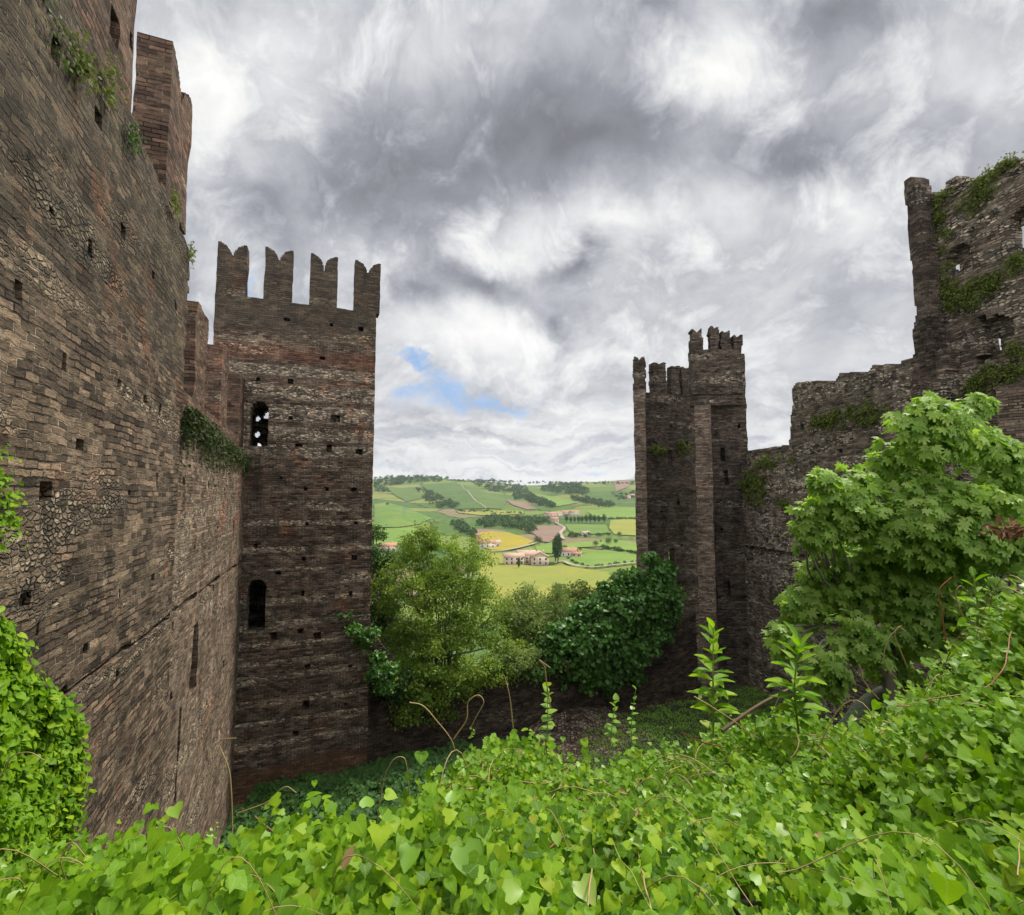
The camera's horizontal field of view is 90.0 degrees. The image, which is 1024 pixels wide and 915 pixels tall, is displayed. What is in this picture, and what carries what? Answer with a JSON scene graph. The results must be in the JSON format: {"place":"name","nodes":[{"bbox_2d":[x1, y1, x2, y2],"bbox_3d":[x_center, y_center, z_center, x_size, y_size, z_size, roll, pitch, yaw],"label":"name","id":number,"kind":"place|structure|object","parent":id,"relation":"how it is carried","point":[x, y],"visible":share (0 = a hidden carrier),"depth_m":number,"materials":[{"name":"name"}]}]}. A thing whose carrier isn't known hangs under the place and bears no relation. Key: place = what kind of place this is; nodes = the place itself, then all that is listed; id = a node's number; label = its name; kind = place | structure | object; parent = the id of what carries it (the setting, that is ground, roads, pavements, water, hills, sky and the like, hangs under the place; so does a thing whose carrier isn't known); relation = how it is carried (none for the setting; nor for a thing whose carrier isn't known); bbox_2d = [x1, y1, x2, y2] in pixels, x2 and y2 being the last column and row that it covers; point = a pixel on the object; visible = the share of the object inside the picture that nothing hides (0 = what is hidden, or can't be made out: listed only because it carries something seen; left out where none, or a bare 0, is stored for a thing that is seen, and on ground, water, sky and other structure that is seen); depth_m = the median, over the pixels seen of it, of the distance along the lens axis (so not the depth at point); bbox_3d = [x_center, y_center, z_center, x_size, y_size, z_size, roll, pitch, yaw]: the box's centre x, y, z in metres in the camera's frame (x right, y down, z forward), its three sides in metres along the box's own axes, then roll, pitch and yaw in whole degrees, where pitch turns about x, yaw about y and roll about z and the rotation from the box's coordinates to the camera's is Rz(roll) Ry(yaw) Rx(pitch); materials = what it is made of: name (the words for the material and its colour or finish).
{"place":"outdoors","nodes":[
{"label":"outdoors","id":0,"kind":"place"},
{"bbox_2d":[374,528,416,543],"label":"meadow field","id":1,"kind":"structure","parent":0,"point":[392,534],"depth_m":611.63,"materials":[{"name":"green plant"}]},
{"bbox_2d":[374,502,429,526],"bbox_3d":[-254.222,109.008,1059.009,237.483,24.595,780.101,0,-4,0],"label":"meadow field","id":2,"kind":"structure","parent":0,"point":[390,515],"depth_m":810.47,"materials":[{"name":"green plant"}]},
{"bbox_2d":[389,487,422,500],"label":"vineyard field","id":3,"kind":"structure","parent":0,"point":[409,494],"depth_m":1750.03,"materials":[{"name":"green plant"}]},
{"bbox_2d":[421,482,484,508],"bbox_3d":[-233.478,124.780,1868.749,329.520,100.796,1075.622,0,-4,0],"label":"vineyard field","id":4,"kind":"structure","parent":0,"point":[458,493],"depth_m":1759.66,"materials":[{"name":"green plant"}]},
{"bbox_2d":[227,476,701,825],"bbox_3d":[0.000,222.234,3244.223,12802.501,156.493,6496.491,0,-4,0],"label":"hills","id":5,"kind":"structure","parent":0,"point":[445,515],"depth_m":1165.62,"materials":[{"name":"green plant"}]},
{"bbox_2d":[380,541,396,551],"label":"house","id":6,"kind":"structure","parent":5,"relation":"on","point":[392,544],"depth_m":469.10,"materials":[{"name":"paint"}]},
{"bbox_2d":[370,524,421,710],"bbox_3d":[-7.630,14.179,34.499,5.759,19.234,12.430,2,-5,-29],"label":"dark tree","id":7,"kind":"object","parent":5,"relation":"on","point":[377,557],"visible":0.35,"depth_m":37.00,"materials":[{"name":"green plant"}]},
{"bbox_2d":[370,518,530,730],"bbox_3d":[-4.279,13.422,33.302,11.280,18.897,10.501,0,-4,0],"label":"acacia tree","id":8,"kind":"object","parent":5,"relation":"on","point":[440,648],"visible":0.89,"depth_m":32.27,"materials":[{"name":"green plant"}]},
{"bbox_2d":[479,539,495,547],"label":"house","id":9,"kind":"structure","parent":5,"relation":"on","point":[492,543],"depth_m":516.23,"materials":[{"name":"white paint"}]},
{"bbox_2d":[373,474,636,566],"bbox_3d":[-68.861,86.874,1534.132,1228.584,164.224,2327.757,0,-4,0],"label":"wood","id":10,"kind":"object","parent":5,"relation":"on","point":[503,520],"visible":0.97,"depth_m":1587.78,"materials":[{"name":"green plant"}]},
{"bbox_2d":[515,549,535,564],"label":"house","id":11,"kind":"structure","parent":5,"relation":"on","point":[527,558],"depth_m":389.97,"materials":[{"name":"paint"}]},
{"bbox_2d":[530,550,548,565],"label":"house","id":12,"kind":"structure","parent":5,"relation":"on","point":[539,558],"depth_m":383.34,"materials":[{"name":"paint"}]},
{"bbox_2d":[483,581,604,687],"bbox_3d":[2.146,15.668,36.642,11.359,13.498,8.105,3,-5,-36],"label":"bushy tree","id":13,"kind":"object","parent":5,"relation":"on","point":[526,628],"visible":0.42,"depth_m":35.94,"materials":[{"name":"green plant"}]},
{"bbox_2d":[553,532,562,562],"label":"poplar tree","id":14,"kind":"object","parent":5,"relation":"on","point":[558,545],"visible":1,"depth_m":398.68,"materials":[{"name":"green plant"}]},
{"bbox_2d":[536,578,600,618],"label":"young tree","id":15,"kind":"object","parent":5,"relation":"on","point":[583,590],"visible":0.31,"depth_m":41.48,"materials":[{"name":"green plant"}]},
{"bbox_2d":[561,546,577,556],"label":"house","id":16,"kind":"structure","parent":5,"relation":"on","point":[566,551],"depth_m":443.09,"materials":[{"name":"white paint"}]},
{"bbox_2d":[462,484,507,508],"bbox_3d":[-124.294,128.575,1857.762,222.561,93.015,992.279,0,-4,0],"label":"vineyard field","id":17,"kind":"structure","parent":0,"point":[489,500],"depth_m":1651.84,"materials":[{"name":"green plant"}]},
{"bbox_2d":[456,510,523,514],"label":"meadow field","id":18,"kind":"structure","parent":0,"point":[479,512],"depth_m":1262.18,"materials":[{"name":"yellow plant"}]},
{"bbox_2d":[478,531,532,549],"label":"crop field","id":19,"kind":"structure","parent":0,"point":[509,540],"depth_m":600.88,"materials":[{"name":"yellow plant"}]},
{"bbox_2d":[507,500,536,509],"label":"ploughed field","id":20,"kind":"structure","parent":0,"point":[522,505],"depth_m":1462.77,"materials":[{"name":"soil"}]},
{"bbox_2d":[522,525,565,541],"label":"ploughed field","id":21,"kind":"structure","parent":0,"point":[547,533],"depth_m":720.36,"materials":[{"name":"soil"}]},
{"bbox_2d":[479,552,612,603],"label":"meadow field","id":22,"kind":"structure","parent":0,"point":[506,577],"depth_m":325.26,"materials":[{"name":"plant"}]},
{"bbox_2d":[502,551,524,564],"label":"house","id":23,"kind":"structure","parent":22,"relation":"on","point":[510,558],"depth_m":385.34,"materials":[{"name":"paint"}]},
{"bbox_2d":[536,494,577,505],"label":"vineyard field","id":24,"kind":"structure","parent":0,"point":[558,501],"depth_m":1657.81,"materials":[{"name":"green plant"}]},
{"bbox_2d":[131,0,1023,484],"label":"sky","id":25,"kind":"structure","parent":0,"point":[548,196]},
{"bbox_2d":[535,540,636,552],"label":"meadow field","id":26,"kind":"structure","parent":0,"point":[547,547],"depth_m":528.06,"materials":[{"name":"green plant"}]},
{"bbox_2d":[565,524,608,533],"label":"meadow field","id":27,"kind":"structure","parent":0,"point":[593,528],"depth_m":787.69,"materials":[{"name":"green plant"}]},
{"bbox_2d":[554,560,635,566],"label":"road","id":28,"kind":"structure","parent":0,"point":[567,562],"depth_m":377.22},
{"bbox_2d":[564,550,636,565],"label":"meadow field","id":29,"kind":"structure","parent":0,"point":[603,557],"depth_m":421.20,"materials":[{"name":"green plant"}]},
{"bbox_2d":[587,507,635,517],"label":"meadow field","id":30,"kind":"structure","parent":0,"point":[625,512],"depth_m":1229.65,"materials":[{"name":"green plant"}]},
{"bbox_2d":[217,644,1023,914],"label":"yard ground","id":31,"kind":"structure","parent":0,"point":[867,698],"depth_m":32.21,"materials":[{"name":"soil"}]},
{"bbox_2d":[0,0,191,857],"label":"castle wall","id":32,"kind":"structure","parent":31,"relation":"on","point":[94,273],"depth_m":8.20,"materials":[{"name":"brick"}]},
{"bbox_2d":[0,443,28,551],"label":"ivy","id":33,"kind":"object","parent":32,"relation":"attached to","point":[13,505],"visible":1,"depth_m":5.62,"materials":[{"name":"green plant"}]},
{"bbox_2d":[0,606,96,867],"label":"ivy","id":34,"kind":"object","parent":32,"relation":"attached to","point":[35,792],"visible":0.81,"depth_m":6.16,"materials":[{"name":"green plant"}]},
{"bbox_2d":[40,0,86,85],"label":"wall weeds","id":35,"kind":"object","parent":32,"relation":"attached to","point":[59,51],"depth_m":6.51,"materials":[{"name":"green plant"}]},
{"bbox_2d":[65,28,106,95],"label":"wall weeds","id":36,"kind":"object","parent":32,"relation":"attached to","point":[83,71],"depth_m":7.15,"materials":[{"name":"green plant"}]},
{"bbox_2d":[99,40,129,128],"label":"wall weeds","id":37,"kind":"object","parent":32,"relation":"attached to","point":[111,100],"depth_m":8.07,"materials":[{"name":"green plant"}]},
{"bbox_2d":[124,110,146,159],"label":"wall weeds","id":38,"kind":"object","parent":32,"relation":"attached to","point":[132,135],"depth_m":9.04,"materials":[{"name":"green plant"}]},
{"bbox_2d":[169,184,181,220],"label":"wall weeds","id":39,"kind":"object","parent":32,"relation":"attached to","point":[177,207],"depth_m":11.85,"materials":[{"name":"green plant"}]},
{"bbox_2d":[186,241,197,268],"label":"wall weeds","id":40,"kind":"object","parent":32,"relation":"attached to","point":[192,254],"depth_m":13.56,"materials":[{"name":"green plant"}]},
{"bbox_2d":[58,300,245,853],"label":"castle wall","id":41,"kind":"structure","parent":31,"relation":"on","point":[204,649],"depth_m":17.67,"materials":[{"name":"brick"}]},
{"bbox_2d":[179,403,252,495],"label":"hanging plants","id":42,"kind":"object","parent":41,"relation":"hanging from","point":[196,423],"visible":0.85,"depth_m":16.38,"materials":[{"name":"green plant"}]},
{"bbox_2d":[219,738,235,832],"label":"trailing vine","id":43,"kind":"object","parent":31,"relation":"on","point":[230,783],"visible":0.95,"depth_m":4.31,"materials":[{"name":"brown plant"}]},
{"bbox_2d":[213,241,380,805],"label":"castle tower","id":44,"kind":"structure","parent":31,"relation":"on","point":[306,371],"depth_m":28.12,"materials":[{"name":"brick"}]},
{"bbox_2d":[332,599,401,695],"bbox_3d":[-8.278,10.367,28.424,4.176,5.659,2.046,0,-4,0],"label":"ivy","id":45,"kind":"object","parent":44,"relation":"attached to","point":[379,675],"visible":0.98,"depth_m":28.18,"materials":[{"name":"green plant"}]},
{"bbox_2d":[220,739,478,854],"bbox_3d":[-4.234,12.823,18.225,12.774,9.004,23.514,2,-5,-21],"label":"yard ivy","id":46,"kind":"object","parent":31,"relation":"on","point":[396,772],"visible":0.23,"depth_m":26.18,"materials":[{"name":"green plant"}]},
{"bbox_2d":[0,602,1017,912],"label":"vine sprays","id":47,"kind":"object","parent":31,"relation":"on","point":[806,758],"visible":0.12,"depth_m":3.77,"materials":[{"name":"green plant"}]},
{"bbox_2d":[0,569,1023,914],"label":"vine cover","id":48,"kind":"object","parent":31,"relation":"on","point":[986,661],"visible":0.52,"depth_m":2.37,"materials":[{"name":"green plant"}]},
{"bbox_2d":[0,752,43,777],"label":"trailing vine","id":49,"kind":"object","parent":48,"relation":"on","point":[17,754],"visible":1,"depth_m":4.33,"materials":[{"name":"brown plant"}]},
{"bbox_2d":[61,842,92,914],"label":"trailing vine","id":50,"kind":"object","parent":48,"relation":"on","point":[62,856],"visible":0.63,"depth_m":2.31,"materials":[{"name":"brown plant"}]},
{"bbox_2d":[237,786,296,813],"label":"trailing vine","id":51,"kind":"object","parent":48,"relation":"on","point":[263,803],"visible":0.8,"depth_m":4.30,"materials":[{"name":"brown plant"}]},
{"bbox_2d":[376,756,409,823],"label":"trailing vine","id":52,"kind":"object","parent":48,"relation":"on","point":[383,783],"visible":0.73,"depth_m":4.31,"materials":[{"name":"brown plant"}]},
{"bbox_2d":[409,702,454,749],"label":"trailing vine","id":53,"kind":"object","parent":48,"relation":"on","point":[434,718],"visible":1,"depth_m":4.35,"materials":[{"name":"brown plant"}]},
{"bbox_2d":[453,695,483,738],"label":"trailing vine","id":54,"kind":"object","parent":48,"relation":"hanging from","point":[467,714],"visible":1,"depth_m":4.35,"materials":[{"name":"brown plant"}]},
{"bbox_2d":[0,575,1023,914],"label":"tangled stems","id":55,"kind":"object","parent":48,"relation":"on","point":[646,801],"visible":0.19,"depth_m":2.49,"materials":[{"name":"brown plant"}]},
{"bbox_2d":[539,659,550,707],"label":"trailing vine","id":56,"kind":"object","parent":48,"relation":"hanging from","point":[546,681],"visible":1,"depth_m":4.38,"materials":[{"name":"plant"}]},
{"bbox_2d":[538,682,556,754],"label":"vine shoot","id":57,"kind":"object","parent":48,"relation":"on","point":[550,725],"visible":0.94,"depth_m":5.13,"materials":[{"name":"green plant"}]},
{"bbox_2d":[105,637,1019,914],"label":"dry leaves","id":58,"kind":"object","parent":48,"relation":"on","point":[347,859],"visible":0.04,"depth_m":2.18,"materials":[{"name":"brown plant"}]},
{"bbox_2d":[587,846,594,905],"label":"trailing vine","id":59,"kind":"object","parent":48,"relation":"on","point":[588,896],"visible":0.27,"depth_m":1.57,"materials":[{"name":"plant"}]},
{"bbox_2d":[604,693,619,756],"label":"vine shoot","id":60,"kind":"object","parent":48,"relation":"on","point":[612,729],"visible":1,"depth_m":5.21,"materials":[{"name":"green plant"}]},
{"bbox_2d":[613,844,650,908],"bbox_3d":[0.467,1.758,2.248,0.064,0.820,1.673,-1,-4,7],"label":"trailing vine","id":61,"kind":"object","parent":48,"relation":"on","point":[634,878],"visible":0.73,"depth_m":1.63,"materials":[{"name":"plant"}]},
{"bbox_2d":[626,685,638,752],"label":"vine shoot","id":62,"kind":"object","parent":48,"relation":"on","point":[631,722],"visible":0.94,"depth_m":5.33,"materials":[{"name":"green plant"}]},
{"bbox_2d":[637,852,651,908],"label":"trailing vine","id":63,"kind":"object","parent":48,"relation":"on","point":[648,899],"visible":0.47,"depth_m":1.55,"materials":[{"name":"beige plant"}]},
{"bbox_2d":[687,617,739,737],"bbox_3d":[1.906,2.075,4.870,0.483,1.126,0.426,-2,-5,24],"label":"tall weed","id":64,"kind":"object","parent":48,"relation":"on","point":[707,662],"visible":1,"depth_m":4.86,"materials":[{"name":"green plant"}]},
{"bbox_2d":[694,696,759,738],"bbox_3d":[1.826,2.213,4.356,0.554,0.359,0.013,0,-4,0],"label":"trailing vine","id":65,"kind":"object","parent":48,"relation":"on","point":[725,715],"visible":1,"depth_m":4.35,"materials":[{"name":"brown plant"}]},
{"bbox_2d":[721,688,788,732],"bbox_3d":[2.304,2.312,4.719,1.135,0.180,0.075,3,-5,-32],"label":"dry stick","id":66,"kind":"object","parent":48,"relation":"on","point":[732,723],"visible":0.8,"depth_m":4.58,"materials":[{"name":"brown wood"}]},
{"bbox_2d":[682,732,838,748],"bbox_3d":[2.561,2.268,4.314,1.255,0.816,1.782,2,-5,-28],"label":"trailing vine","id":67,"kind":"object","parent":48,"relation":"on","point":[722,746],"visible":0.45,"depth_m":4.77,"materials":[{"name":"brown plant"}]},
{"bbox_2d":[764,621,829,733],"bbox_3d":[2.498,1.968,4.545,0.532,0.949,0.492,0,-4,0],"label":"tall weed","id":68,"kind":"object","parent":48,"relation":"on","point":[793,687],"visible":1,"depth_m":4.54,"materials":[{"name":"green plant"}]},
{"bbox_2d":[883,625,905,694],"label":"trailing vine","id":69,"kind":"object","parent":48,"relation":"on","point":[885,663],"visible":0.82,"depth_m":4.39,"materials":[{"name":"brown plant"}]},
{"bbox_2d":[894,626,907,667],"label":"trailing vine","id":70,"kind":"object","parent":69,"relation":"attached to","point":[898,645],"visible":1,"depth_m":4.40,"materials":[{"name":"plant"}]},
{"bbox_2d":[938,577,951,644],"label":"trailing vine","id":71,"kind":"object","parent":48,"relation":"on","point":[941,611],"visible":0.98,"depth_m":4.42,"materials":[{"name":"brown plant"}]},
{"bbox_2d":[955,586,969,617],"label":"trailing vine","id":72,"kind":"object","parent":48,"relation":"on","point":[957,600],"visible":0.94,"depth_m":4.43,"materials":[{"name":"plant"}]},
{"bbox_2d":[957,566,999,626],"bbox_3d":[3.907,1.281,4.300,0.284,0.706,0.288,-2,-5,25],"label":"tall weed","id":73,"kind":"object","parent":48,"relation":"on","point":[972,570],"visible":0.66,"depth_m":4.32,"materials":[{"name":"green plant"}]},
{"bbox_2d":[990,631,1011,685],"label":"trailing vine","id":74,"kind":"object","parent":48,"relation":"on","point":[993,681],"visible":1,"depth_m":3.12,"materials":[{"name":"brown plant"}]},
{"bbox_2d":[1017,835,1019,875],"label":"trailing vine","id":75,"kind":"object","parent":48,"relation":"on","point":[1019,857],"visible":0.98,"depth_m":1.62,"materials":[{"name":"beige plant"}]},
{"bbox_2d":[367,610,697,763],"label":"castle wall","id":76,"kind":"structure","parent":31,"relation":"on","point":[672,668],"depth_m":32.98,"materials":[{"name":"brick"}]},
{"bbox_2d":[523,551,687,696],"bbox_3d":[6.759,11.803,36.115,14.249,10.037,4.879,2,-5,-27],"label":"ivy","id":77,"kind":"object","parent":76,"relation":"attached to","point":[627,633],"visible":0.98,"depth_m":35.35,"materials":[{"name":"green plant"}]},
{"bbox_2d":[527,706,659,764],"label":"rubble slope","id":78,"kind":"structure","parent":31,"relation":"on","point":[570,725],"depth_m":32.46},
{"bbox_2d":[632,356,700,666],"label":"castle tower","id":79,"kind":"structure","parent":31,"relation":"on","point":[666,507],"depth_m":47.49,"materials":[{"name":"brick"}]},
{"bbox_2d":[649,443,667,455],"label":"wall weeds","id":80,"kind":"object","parent":79,"relation":"attached to","point":[656,448],"depth_m":46.98,"materials":[{"name":"green plant"}]},
{"bbox_2d":[675,439,690,457],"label":"wall weeds","id":81,"kind":"object","parent":79,"relation":"attached to","point":[681,446],"depth_m":47.89,"materials":[{"name":"green plant"}]},
{"bbox_2d":[578,683,831,781],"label":"yard grass","id":82,"kind":"structure","parent":31,"relation":"on","point":[674,725],"depth_m":33.08,"materials":[{"name":"green plant"}]},
{"bbox_2d":[688,326,749,697],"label":"castle tower","id":83,"kind":"structure","parent":31,"relation":"on","point":[717,387],"depth_m":40.28,"materials":[{"name":"brick"}]},
{"bbox_2d":[742,348,960,727],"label":"castle wall","id":84,"kind":"structure","parent":31,"relation":"on","point":[770,570],"depth_m":33.89,"materials":[{"name":"stone"}]},
{"bbox_2d":[737,463,773,507],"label":"wall weeds","id":85,"kind":"object","parent":84,"relation":"attached to","point":[754,482],"depth_m":38.98,"materials":[{"name":"green plant"}]},
{"bbox_2d":[753,453,794,468],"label":"wall weeds","id":86,"kind":"object","parent":84,"relation":"attached to","point":[765,461],"depth_m":37.43,"materials":[{"name":"green plant"}]},
{"bbox_2d":[774,497,791,509],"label":"wall weeds","id":87,"kind":"object","parent":84,"relation":"attached to","point":[783,505],"depth_m":35.62,"materials":[{"name":"green plant"}]},
{"bbox_2d":[806,408,845,432],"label":"wall weeds","id":88,"kind":"object","parent":84,"relation":"attached to","point":[828,421],"depth_m":31.46,"materials":[{"name":"green plant"}]},
{"bbox_2d":[842,397,892,428],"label":"wall weeds","id":89,"kind":"object","parent":84,"relation":"attached to","point":[850,409],"depth_m":28.78,"materials":[{"name":"green plant"}]},
{"bbox_2d":[761,390,1023,709],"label":"fig tree","id":90,"kind":"object","parent":31,"relation":"on","point":[900,560],"visible":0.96,"depth_m":8.69,"materials":[{"name":"green plant"}]},
{"bbox_2d":[904,157,1023,678],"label":"castle ruin","id":91,"kind":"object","parent":31,"relation":"on","point":[987,238],"visible":0.34,"depth_m":23.95,"materials":[{"name":"stone"}]},
{"bbox_2d":[931,186,959,254],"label":"wall weeds","id":92,"kind":"object","parent":91,"relation":"attached to","point":[939,216],"depth_m":25.26,"materials":[{"name":"green plant"}]},
{"bbox_2d":[936,240,960,303],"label":"wall weeds","id":93,"kind":"object","parent":91,"relation":"attached to","point":[944,279],"depth_m":24.97,"materials":[{"name":"green plant"}]},
{"bbox_2d":[940,275,986,316],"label":"wall weeds","id":94,"kind":"object","parent":91,"relation":"attached to","point":[967,294],"depth_m":24.15,"materials":[{"name":"green plant"}]},
{"bbox_2d":[951,177,1001,219],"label":"wall weeds","id":95,"kind":"object","parent":91,"relation":"attached to","point":[982,194],"depth_m":23.61,"materials":[{"name":"green plant"}]},
{"bbox_2d":[954,359,1023,396],"bbox_3d":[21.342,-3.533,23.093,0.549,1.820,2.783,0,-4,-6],"label":"wall weeds","id":96,"kind":"object","parent":91,"relation":"attached to","point":[973,385],"depth_m":23.26,"materials":[{"name":"green plant"}]},
{"bbox_2d":[971,267,1007,298],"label":"wall weeds","id":97,"kind":"object","parent":91,"relation":"attached to","point":[988,281],"depth_m":22.96,"materials":[{"name":"green plant"}]},
{"bbox_2d":[966,151,1023,193],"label":"wall weeds","id":98,"kind":"object","parent":91,"relation":"attached to","point":[1009,162],"depth_m":22.71,"materials":[{"name":"green plant"}]},
{"bbox_2d":[998,338,1023,362],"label":"wall weeds","id":99,"kind":"object","parent":91,"relation":"attached to","point":[1012,348],"depth_m":21.98,"materials":[{"name":"green plant"}]},
{"bbox_2d":[1001,246,1023,279],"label":"wall weeds","id":100,"kind":"object","parent":91,"relation":"attached to","point":[1011,258],"depth_m":22.02,"materials":[{"name":"green plant"}]},
{"bbox_2d":[609,519,635,534],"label":"meadow field","id":101,"kind":"structure","parent":0,"point":[625,526],"depth_m":836.49,"materials":[{"name":"yellow plant"}]},
{"bbox_2d":[614,480,630,491],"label":"ploughed field","id":102,"kind":"structure","parent":0,"point":[620,486],"depth_m":2108.08,"materials":[{"name":"soil"}]},
{"bbox_2d":[979,514,1023,545],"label":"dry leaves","id":103,"kind":"object","parent":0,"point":[1017,535],"visible":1,"depth_m":6.71,"materials":[{"name":"brown plant"}]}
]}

